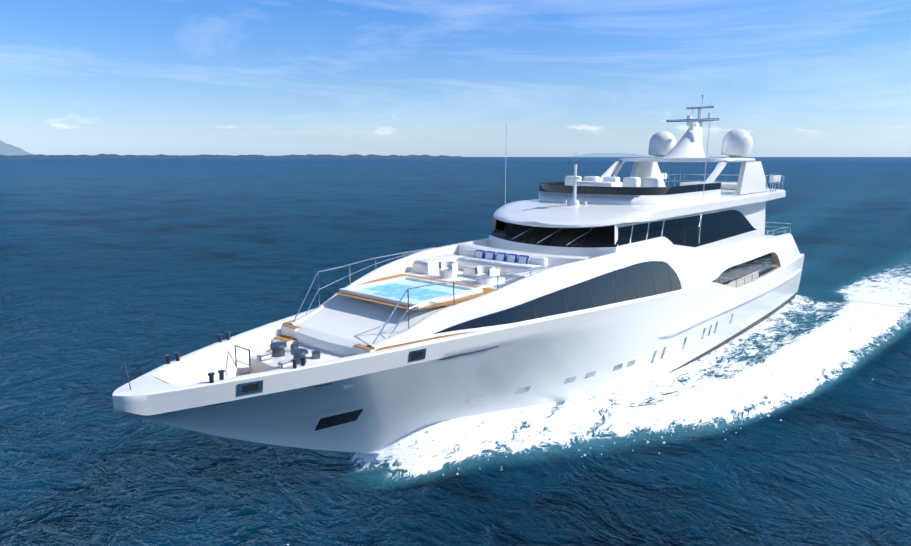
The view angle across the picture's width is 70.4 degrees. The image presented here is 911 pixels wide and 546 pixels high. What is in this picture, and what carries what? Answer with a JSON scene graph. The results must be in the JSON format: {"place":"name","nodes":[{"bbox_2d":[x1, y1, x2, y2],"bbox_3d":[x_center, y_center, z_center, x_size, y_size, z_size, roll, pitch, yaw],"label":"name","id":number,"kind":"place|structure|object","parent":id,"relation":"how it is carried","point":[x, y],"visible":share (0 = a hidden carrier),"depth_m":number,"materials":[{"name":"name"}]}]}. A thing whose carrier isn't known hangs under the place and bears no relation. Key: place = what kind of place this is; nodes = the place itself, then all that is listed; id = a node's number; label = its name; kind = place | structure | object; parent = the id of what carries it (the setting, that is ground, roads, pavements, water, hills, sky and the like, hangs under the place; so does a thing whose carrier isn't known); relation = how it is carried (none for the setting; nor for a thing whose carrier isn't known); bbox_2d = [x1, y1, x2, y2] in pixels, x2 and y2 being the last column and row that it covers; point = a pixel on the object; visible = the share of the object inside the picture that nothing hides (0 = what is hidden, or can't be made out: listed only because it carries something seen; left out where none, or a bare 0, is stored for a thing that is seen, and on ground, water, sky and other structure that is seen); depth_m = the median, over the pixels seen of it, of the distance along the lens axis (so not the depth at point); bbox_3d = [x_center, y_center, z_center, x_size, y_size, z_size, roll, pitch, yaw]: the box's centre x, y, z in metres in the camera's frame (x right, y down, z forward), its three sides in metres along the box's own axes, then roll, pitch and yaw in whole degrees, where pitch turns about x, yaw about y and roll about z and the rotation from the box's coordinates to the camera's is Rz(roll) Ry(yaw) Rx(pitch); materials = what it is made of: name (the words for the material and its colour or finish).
{"place":"outdoors","nodes":[
{"label":"outdoors","id":0,"kind":"place"},
{"bbox_2d":[0,140,655,157],"bbox_3d":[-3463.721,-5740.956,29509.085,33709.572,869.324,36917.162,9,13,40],"label":"coast terrain","id":1,"kind":"structure","parent":0,"point":[9,151],"depth_m":8663.91,"materials":[{"name":"grey stone"}]},
{"bbox_2d":[0,157,910,545],"bbox_3d":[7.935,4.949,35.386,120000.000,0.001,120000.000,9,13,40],"label":"sea","id":2,"kind":"structure","parent":0,"point":[110,267],"depth_m":31.66,"materials":[{"name":"blue liquid"}]},
{"bbox_2d":[112,252,803,453],"bbox_3d":[7.935,3.035,35.042,9.300,7.190,50.000,9,13,40],"label":"hull","id":3,"kind":"object","parent":2,"relation":"on","point":[397,392],"visible":0.5,"depth_m":22.14,"materials":[{"name":"white paint"}]},
{"bbox_2d":[124,122,801,389],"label":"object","id":4,"kind":"object","parent":3,"relation":"on","point":[775,178],"visible":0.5,"depth_m":34.13,"materials":[{"name":"white paint"}]},
{"bbox_2d":[205,314,732,432],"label":"hull windows","id":5,"kind":"structure","parent":3,"relation":"in","point":[333,419],"depth_m":20.50,"materials":[{"name":"black glass"}]},
{"bbox_2d":[239,264,780,375],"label":"decks","id":6,"kind":"object","parent":3,"relation":"on","point":[775,266],"visible":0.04,"depth_m":20.27,"materials":[{"name":"brown wood"}]},
{"bbox_2d":[164,323,379,388],"bbox_3d":[-5.601,2.696,19.061,4.511,1.271,5.030,9,13,40],"label":"mooring equipment","id":7,"kind":"object","parent":6,"relation":"on","point":[287,350],"visible":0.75,"depth_m":19.64,"materials":[{"name":"white paint"}]},
{"bbox_2d":[294,235,773,356],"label":"deck","id":8,"kind":"structure","parent":6,"relation":"on","point":[341,325],"depth_m":21.38,"materials":[{"name":"white"}]},
{"bbox_2d":[334,273,496,309],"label":"pool","id":9,"kind":"structure","parent":8,"relation":"on","point":[390,290],"depth_m":23.23,"materials":[{"name":"blue liquid"}]},
{"bbox_2d":[412,243,592,285],"bbox_3d":[1.672,-0.386,27.060,6.900,0.850,4.600,9,13,40],"label":"seating","id":10,"kind":"object","parent":8,"relation":"on","point":[474,261],"visible":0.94,"depth_m":26.60,"materials":[{"name":"white paint"}]},
{"bbox_2d":[489,201,765,256],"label":"house","id":11,"kind":"structure","parent":8,"relation":"on","point":[729,227],"depth_m":31.34,"materials":[{"name":"white paint"}]},
{"bbox_2d":[504,220,664,246],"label":"window mullions","id":12,"kind":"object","parent":11,"relation":"attached to","point":[588,232],"depth_m":29.32,"materials":[{"name":"white paint"}]},
{"bbox_2d":[494,189,785,227],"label":"roof","id":13,"kind":"structure","parent":11,"relation":"on","point":[541,213],"depth_m":30.40,"materials":[{"name":"white paint"}]},
{"bbox_2d":[539,176,736,204],"bbox_3d":[13.034,-5.407,39.520,7.200,1.300,21.000,9,13,40],"label":"flybridge","id":14,"kind":"object","parent":13,"relation":"on","point":[606,190],"visible":0.88,"depth_m":32.16,"materials":[{"name":"white paint"}]},
{"bbox_2d":[600,157,768,194],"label":"hardtop","id":15,"kind":"object","parent":13,"relation":"on","point":[751,178],"visible":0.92,"depth_m":40.03,"materials":[{"name":"white paint"}]},
{"bbox_2d":[648,95,752,157],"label":"mast domes","id":16,"kind":"structure","parent":15,"relation":"on","point":[735,143],"depth_m":40.65,"materials":[{"name":"white paint"}]},
{"bbox_2d":[711,253,771,286],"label":"balcony","id":17,"kind":"structure","parent":6,"relation":"on","point":[746,269],"depth_m":42.88,"materials":[{"name":"white paint"}]},
{"bbox_2d":[234,174,790,373],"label":"rails","id":18,"kind":"object","parent":3,"relation":"on","point":[407,290],"visible":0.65,"depth_m":22.93,"materials":[{"name":"silver metal"}]},
{"bbox_2d":[288,233,800,348],"bbox_3d":[9.830,-0.695,36.600,9.060,3.580,42.600,9,13,40],"label":"superstructure side","id":19,"kind":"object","parent":3,"relation":"on","point":[543,293],"depth_m":25.89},
{"bbox_2d":[534,261,672,318],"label":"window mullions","id":20,"kind":"object","parent":19,"relation":"attached to","point":[614,289],"visible":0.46,"depth_m":26.56,"materials":[{"name":"grey metal"}]},
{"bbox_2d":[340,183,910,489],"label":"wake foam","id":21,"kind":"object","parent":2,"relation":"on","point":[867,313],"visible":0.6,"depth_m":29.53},
{"bbox_2d":[360,345,873,475],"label":"spray droplets","id":22,"kind":"object","parent":21,"relation":"on","point":[597,433],"visible":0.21,"depth_m":24.76,"materials":[{"name":"white liquid"}]},
{"bbox_2d":[0,0,910,156],"label":"sky","id":23,"kind":"structure","parent":0,"point":[805,78],"materials":[{"name":"blue"}]}
]}

